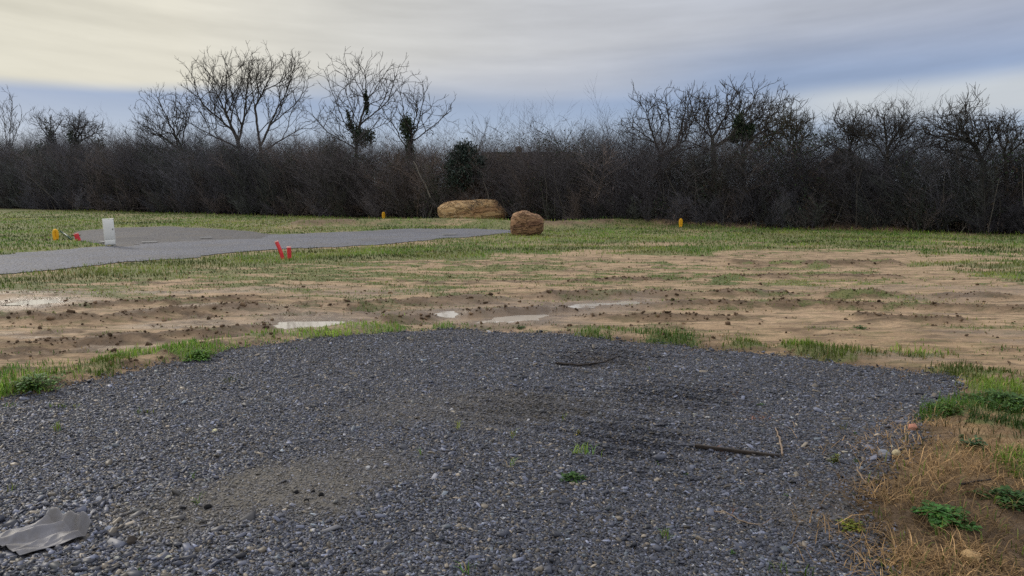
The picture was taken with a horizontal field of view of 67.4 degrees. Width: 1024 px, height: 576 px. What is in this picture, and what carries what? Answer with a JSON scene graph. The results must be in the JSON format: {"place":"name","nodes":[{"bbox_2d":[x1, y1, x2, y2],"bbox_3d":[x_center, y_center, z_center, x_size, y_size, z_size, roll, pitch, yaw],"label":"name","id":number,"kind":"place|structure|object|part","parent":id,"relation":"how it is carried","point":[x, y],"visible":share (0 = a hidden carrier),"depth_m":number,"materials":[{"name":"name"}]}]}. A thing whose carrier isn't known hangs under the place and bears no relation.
{"place":"outdoors","nodes":[
{"label":"outdoors","id":0,"kind":"place"},
{"bbox_2d":[0,228,509,273],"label":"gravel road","id":1,"kind":"structure","parent":0,"point":[18,262],"depth_m":21.24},
{"bbox_2d":[0,326,974,575],"bbox_3d":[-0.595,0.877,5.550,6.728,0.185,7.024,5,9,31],"label":"gravel","id":2,"kind":"structure","parent":0,"point":[77,562],"depth_m":4.56,"materials":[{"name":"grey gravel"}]},
{"bbox_2d":[0,507,91,555],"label":"cloth","id":3,"kind":"object","parent":2,"relation":"on","point":[53,526],"visible":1,"depth_m":3.62,"materials":[{"name":"grey fabric"}]},
{"bbox_2d":[126,536,136,544],"bbox_3d":[-1.775,1.183,3.580,0.043,0.047,0.060,2,28,-15],"label":"dirt clod","id":4,"kind":"object","parent":2,"relation":"on","point":[131,540],"visible":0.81,"depth_m":3.57,"materials":[{"name":"soil"}]},
{"bbox_2d":[203,504,211,509],"bbox_3d":[-1.568,1.132,3.962,0.044,0.036,0.034,-6,18,-43],"label":"dirt clod","id":5,"kind":"object","parent":2,"relation":"on","point":[207,506],"visible":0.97,"depth_m":3.95,"materials":[{"name":"soil"}]},
{"bbox_2d":[560,471,585,482],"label":"weed","id":6,"kind":"object","parent":2,"relation":"on","point":[572,475],"visible":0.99,"depth_m":4.32,"materials":[{"name":"green plant"}]},
{"bbox_2d":[555,356,615,365],"bbox_3d":[0.710,0.688,7.148,0.603,0.048,0.160,-2,8,-12],"label":"stick","id":7,"kind":"object","parent":2,"relation":"on","point":[561,363],"visible":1,"depth_m":7.10,"materials":[{"name":"brown wood"}]},
{"bbox_2d":[714,511,758,524],"bbox_3d":[1.110,1.141,3.822,0.253,0.028,0.017,7,10,43],"label":"twig","id":8,"kind":"object","parent":2,"relation":"on","point":[734,517],"visible":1,"depth_m":3.83,"materials":[{"name":"wood"}]},
{"bbox_2d":[694,444,779,457],"bbox_3d":[1.379,1.001,4.718,0.504,0.022,0.021,3,8,21],"label":"lath","id":9,"kind":"object","parent":2,"relation":"on","point":[732,450],"visible":0.99,"depth_m":4.71,"materials":[{"name":"brown wood"}]},
{"bbox_2d":[775,427,782,455],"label":"twig","id":10,"kind":"object","parent":2,"relation":"on","point":[780,442],"visible":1,"depth_m":4.81,"materials":[{"name":"beige wood"}]},
{"bbox_2d":[826,453,840,462],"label":"weed","id":11,"kind":"object","parent":2,"relation":"on","point":[834,460],"visible":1,"depth_m":4.51,"materials":[{"name":"green plant"}]},
{"bbox_2d":[908,423,916,430],"bbox_3d":[2.589,0.904,4.965,0.054,0.057,0.071,12,9,26],"label":"brick fragment","id":12,"kind":"object","parent":2,"relation":"on","point":[913,426],"visible":0.71,"depth_m":4.95,"materials":[{"name":"brick"}]},
{"bbox_2d":[0,187,1023,575],"bbox_3d":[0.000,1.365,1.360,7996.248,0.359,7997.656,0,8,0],"label":"ground","id":13,"kind":"structure","parent":0,"point":[882,331],"depth_m":11.06,"materials":[{"name":"soil"}]},
{"bbox_2d":[0,85,31,148],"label":"bare tree","id":14,"kind":"object","parent":13,"relation":"on","point":[16,122],"visible":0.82,"depth_m":63.26,"materials":[{"name":"grey plant"}]},
{"bbox_2d":[6,299,59,304],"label":"puddle","id":15,"kind":"object","parent":13,"relation":"on","point":[33,302],"visible":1,"depth_m":11.11,"materials":[{"name":"beige liquid"}]},
{"bbox_2d":[8,371,65,392],"bbox_3d":[-3.872,0.748,6.245,0.404,0.148,0.423,-2,8,-18],"label":"weed","id":16,"kind":"object","parent":13,"relation":"on","point":[35,382],"visible":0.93,"depth_m":6.20,"materials":[{"name":"green plant"}]},
{"bbox_2d":[23,107,67,183],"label":"bare tree","id":17,"kind":"object","parent":13,"relation":"on","point":[47,127],"visible":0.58,"depth_m":58.34,"materials":[{"name":"grey plant"}]},
{"bbox_2d":[52,229,58,239],"bbox_3d":[-14.289,-1.631,24.049,0.125,0.443,0.186,7,10,44],"label":"yellow conduit loop","id":18,"kind":"object","parent":13,"relation":"on","point":[55,233],"visible":0.71,"depth_m":24.01,"materials":[{"name":"yellow plastic"}]},
{"bbox_2d":[73,233,80,239],"bbox_3d":[-13.445,-1.540,23.770,0.238,0.347,0.151,0,8,0],"label":"conduit","id":19,"kind":"object","parent":13,"relation":"on","point":[76,236],"visible":0.73,"depth_m":23.71,"materials":[{"name":"red plastic"}]},
{"bbox_2d":[59,107,110,181],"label":"bare tree","id":20,"kind":"object","parent":13,"relation":"on","point":[74,128],"visible":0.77,"depth_m":57.20,"materials":[{"name":"grey plant"}]},
{"bbox_2d":[102,218,115,245],"bbox_3d":[-11.231,-1.533,21.417,0.286,0.792,0.258,-6,9,-26],"label":"utility cabinet","id":21,"kind":"object","parent":13,"relation":"on","point":[109,232],"visible":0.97,"depth_m":21.31,"materials":[{"name":"white plastic"}]},
{"bbox_3d":[-11.185,-1.617,21.298,0.244,0.524,0.025,-6,9,-26],"label":"door","id":22,"kind":"part","parent":21,"relation":"part of","materials":[{"name":"white plastic"}]},
{"bbox_2d":[114,82,219,179],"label":"bare tree","id":23,"kind":"object","parent":13,"relation":"on","point":[168,123],"visible":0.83,"depth_m":51.52,"materials":[{"name":"grey plant"}]},
{"bbox_2d":[71,226,277,245],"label":"gravel layby","id":24,"kind":"structure","parent":13,"relation":"on","point":[129,236],"depth_m":26.71,"materials":[{"name":"grey gravel"}]},
{"bbox_2d":[182,349,217,361],"bbox_3d":[-3.006,0.635,7.359,0.318,0.093,0.345,0,8,0],"label":"weed","id":25,"kind":"object","parent":13,"relation":"on","point":[205,354],"visible":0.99,"depth_m":7.35,"materials":[{"name":"green plant"}]},
{"bbox_2d":[169,42,277,152],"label":"bare tree","id":26,"kind":"object","parent":13,"relation":"on","point":[241,81],"visible":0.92,"depth_m":49.80,"materials":[{"name":"grey plant"}]},
{"bbox_2d":[274,240,283,258],"bbox_3d":[-5.336,-0.834,17.654,0.240,0.524,0.090,0,8,0],"label":"conduit","id":27,"kind":"object","parent":13,"relation":"on","point":[278,246],"visible":0.85,"depth_m":17.62,"materials":[{"name":"red plastic"}]},
{"bbox_2d":[234,42,332,177],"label":"bare tree","id":28,"kind":"object","parent":13,"relation":"on","point":[279,106],"visible":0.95,"depth_m":48.41,"materials":[{"name":"grey plant"}]},
{"bbox_2d":[287,246,291,258],"bbox_3d":[-5.122,-0.770,17.662,0.106,0.369,0.100,0,8,0],"label":"conduit","id":29,"kind":"object","parent":13,"relation":"on","point":[289,254],"visible":0.73,"depth_m":17.62,"materials":[{"name":"red plastic"}]},
{"bbox_2d":[273,321,344,328],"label":"puddle","id":30,"kind":"object","parent":13,"relation":"on","point":[288,325],"visible":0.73,"depth_m":9.33,"materials":[{"name":"beige liquid"}]},
{"bbox_2d":[298,46,426,189],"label":"bare tree","id":31,"kind":"object","parent":13,"relation":"on","point":[366,105],"visible":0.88,"depth_m":43.79,"materials":[{"name":"grey plant"}]},
{"bbox_2d":[370,64,457,217],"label":"bare tree","id":32,"kind":"object","parent":13,"relation":"on","point":[407,126],"visible":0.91,"depth_m":40.99,"materials":[{"name":"grey plant"}]},
{"bbox_2d":[435,311,457,317],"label":"puddle","id":33,"kind":"object","parent":13,"relation":"on","point":[449,314],"visible":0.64,"depth_m":10.06,"materials":[{"name":"beige liquid"}]},
{"bbox_2d":[440,138,487,199],"bbox_3d":[-2.199,-5.385,38.236,2.356,4.197,2.544,-3,8,-21],"label":"evergreen bush","id":34,"kind":"object","parent":13,"relation":"on","point":[462,159],"visible":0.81,"depth_m":37.74,"materials":[{"name":"green plant"}]},
{"bbox_2d":[437,199,507,218],"bbox_3d":[-1.919,-3.750,37.633,3.466,1.206,1.556,0,8,0],"label":"boulder","id":35,"kind":"object","parent":13,"relation":"on","point":[485,209],"visible":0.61,"depth_m":36.95,"materials":[{"name":"stone"}]},
{"bbox_2d":[455,116,504,190],"bbox_3d":[-1.553,-6.140,39.529,2.639,5.361,1.213,-1,8,-9],"label":"bare tree","id":36,"kind":"object","parent":13,"relation":"on","point":[479,130],"visible":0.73,"depth_m":39.22,"materials":[{"name":"grey plant"}]},
{"bbox_2d":[0,72,1023,234],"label":"hedge","id":37,"kind":"object","parent":13,"relation":"on","point":[604,180],"visible":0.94,"depth_m":36.28,"materials":[{"name":"brown plant"}]},
{"bbox_2d":[413,161,430,196],"bbox_3d":[-4.574,-5.530,39.118,1.072,1.857,0.080,4,9,30],"label":"dead stem","id":38,"kind":"object","parent":37,"relation":"in","point":[424,183],"visible":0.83,"depth_m":39.04,"materials":[{"name":"grey plant"}]},
{"bbox_2d":[0,209,1023,575],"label":"grass","id":39,"kind":"structure","parent":13,"relation":"on","point":[604,231],"depth_m":15.51,"materials":[{"name":"green plant"}]},
{"bbox_2d":[477,314,548,322],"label":"puddle","id":40,"kind":"object","parent":13,"relation":"on","point":[509,319],"visible":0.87,"depth_m":9.76,"materials":[{"name":"beige liquid"}]},
{"bbox_2d":[3,253,1023,393],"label":"dirt clods","id":41,"kind":"object","parent":13,"relation":"on","point":[263,323],"visible":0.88,"depth_m":10.09,"materials":[{"name":"soil"}]},
{"bbox_2d":[510,210,543,235],"bbox_3d":[0.518,-2.208,26.590,1.177,0.972,1.054,0,8,0],"label":"boulder","id":42,"kind":"object","parent":13,"relation":"on","point":[523,222],"visible":0.81,"depth_m":26.14,"materials":[{"name":"stone"}]},
{"bbox_2d":[520,115,590,170],"bbox_3d":[2.049,-5.665,36.743,3.416,5.145,1.306,-1,8,-6],"label":"bare tree","id":43,"kind":"object","parent":13,"relation":"on","point":[561,132],"visible":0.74,"depth_m":36.64,"materials":[{"name":"grey plant"}]},
{"bbox_2d":[568,301,639,308],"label":"puddle","id":44,"kind":"object","parent":13,"relation":"on","point":[577,306],"visible":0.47,"depth_m":10.92,"materials":[{"name":"beige liquid"}]},
{"bbox_2d":[606,81,717,176],"bbox_3d":[6.774,-6.251,35.168,5.006,6.748,3.499,-1,8,-8],"label":"bare tree","id":45,"kind":"object","parent":13,"relation":"on","point":[688,119],"visible":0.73,"depth_m":35.02,"materials":[{"name":"grey plant"}]},
{"bbox_2d":[679,218,682,226],"bbox_3d":[6.963,-2.652,31.690,0.168,0.442,0.123,-3,8,-23],"label":"yellow conduit loop","id":46,"kind":"object","parent":13,"relation":"on","point":[680,221],"visible":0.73,"depth_m":31.64,"materials":[{"name":"yellow plastic"}]},
{"bbox_2d":[665,73,789,178],"bbox_3d":[9.666,-6.302,34.670,5.825,6.976,3.705,0,8,0],"label":"bare tree","id":47,"kind":"object","parent":13,"relation":"on","point":[729,109],"visible":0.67,"depth_m":34.10,"materials":[{"name":"grey plant"}]},
{"bbox_2d":[722,85,814,193],"bbox_3d":[10.891,-5.686,32.799,3.854,6.233,3.085,3,8,20],"label":"bare tree","id":48,"kind":"object","parent":13,"relation":"on","point":[750,127],"visible":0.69,"depth_m":32.61,"materials":[{"name":"grey plant"}]},
{"bbox_2d":[747,94,848,220],"bbox_3d":[11.445,-5.125,31.334,3.693,5.553,2.994,0,8,0],"label":"bare tree","id":49,"kind":"object","parent":13,"relation":"on","point":[798,132],"visible":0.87,"depth_m":31.17,"materials":[{"name":"grey plant"}]},
{"bbox_2d":[816,100,881,201],"bbox_3d":[13.378,-4.889,30.484,2.833,5.294,2.279,0,8,0],"label":"bare tree","id":50,"kind":"object","parent":13,"relation":"on","point":[847,125],"visible":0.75,"depth_m":30.32,"materials":[{"name":"grey plant"}]},
{"bbox_2d":[836,518,865,532],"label":"weed","id":51,"kind":"object","parent":13,"relation":"on","point":[850,525],"visible":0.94,"depth_m":3.69,"materials":[{"name":"green plant"}]},
{"bbox_2d":[853,325,865,329],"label":"weed","id":52,"kind":"object","parent":13,"relation":"on","point":[860,326],"visible":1,"depth_m":9.03,"materials":[{"name":"green plant"}]},
{"bbox_2d":[878,449,890,457],"bbox_3d":[2.182,0.976,4.497,0.057,0.058,0.080,-5,35,-11],"label":"stone","id":53,"kind":"object","parent":13,"relation":"on","point":[883,451],"visible":0.78,"depth_m":4.48,"materials":[{"name":"stone"}]},
{"bbox_2d":[848,96,942,222],"bbox_3d":[14.593,-4.691,29.335,3.276,5.176,2.462,0,8,0],"label":"bare tree","id":54,"kind":"object","parent":13,"relation":"on","point":[900,125],"visible":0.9,"depth_m":29.18,"materials":[{"name":"grey plant"}]},
{"bbox_2d":[891,449,900,456],"bbox_3d":[2.248,0.966,4.499,0.046,0.046,0.071,-3,9,15],"label":"stone","id":55,"kind":"object","parent":13,"relation":"on","point":[894,452],"visible":0.78,"depth_m":4.48,"materials":[{"name":"stone"}]},
{"bbox_2d":[922,401,964,415],"bbox_3d":[3.059,0.844,5.413,0.285,0.059,0.309,0,8,0],"label":"weed","id":56,"kind":"object","parent":13,"relation":"on","point":[945,408],"visible":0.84,"depth_m":5.38,"materials":[{"name":"green plant"}]},
{"bbox_2d":[911,499,981,531],"bbox_3d":[2.072,1.082,3.699,0.281,0.062,0.308,2,8,14],"label":"weed","id":57,"kind":"object","parent":13,"relation":"on","point":[943,510],"visible":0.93,"depth_m":3.65,"materials":[{"name":"green plant"}]},
{"bbox_2d":[906,82,1023,230],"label":"bare tree","id":58,"kind":"object","parent":13,"relation":"on","point":[961,113],"visible":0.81,"depth_m":27.82,"materials":[{"name":"grey plant"}]},
{"bbox_2d":[960,549,980,565],"bbox_3d":[2.003,1.177,3.354,0.063,0.068,0.093,-13,12,-23],"label":"stone","id":59,"kind":"object","parent":13,"relation":"on","point":[968,556],"visible":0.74,"depth_m":3.33,"materials":[{"name":"stone"}]},
{"bbox_2d":[957,435,987,450],"bbox_3d":[2.692,0.896,4.468,0.143,0.066,0.177,0,8,0],"label":"weed","id":60,"kind":"object","parent":13,"relation":"on","point":[980,443],"visible":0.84,"depth_m":4.45,"materials":[{"name":"green plant"}]},
{"bbox_2d":[959,478,991,485],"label":"twig","id":61,"kind":"object","parent":13,"relation":"on","point":[965,483],"visible":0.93,"depth_m":4.00,"materials":[{"name":"brown wood"}]},
{"bbox_2d":[960,388,1023,412],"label":"weed","id":62,"kind":"object","parent":13,"relation":"on","point":[994,395],"visible":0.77,"depth_m":5.56,"materials":[{"name":"green plant"}]},
{"bbox_2d":[973,109,1023,232],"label":"bare tree","id":63,"kind":"object","parent":13,"relation":"on","point":[1010,118],"visible":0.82,"depth_m":27.25,"materials":[{"name":"grey plant"}]},
{"bbox_2d":[973,485,1023,511],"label":"weed","id":64,"kind":"object","parent":13,"relation":"on","point":[1016,494],"visible":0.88,"depth_m":3.83,"materials":[{"name":"green plant"}]},
{"bbox_2d":[0,0,1023,186],"label":"sky","id":65,"kind":"structure","parent":0,"point":[73,56],"materials":[{"name":"grey"}]},
{"bbox_2d":[5,329,1023,575],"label":"dry grass","id":66,"kind":"structure","parent":0,"point":[935,551],"depth_m":3.86,"materials":[{"name":"beige plant"}]}
]}

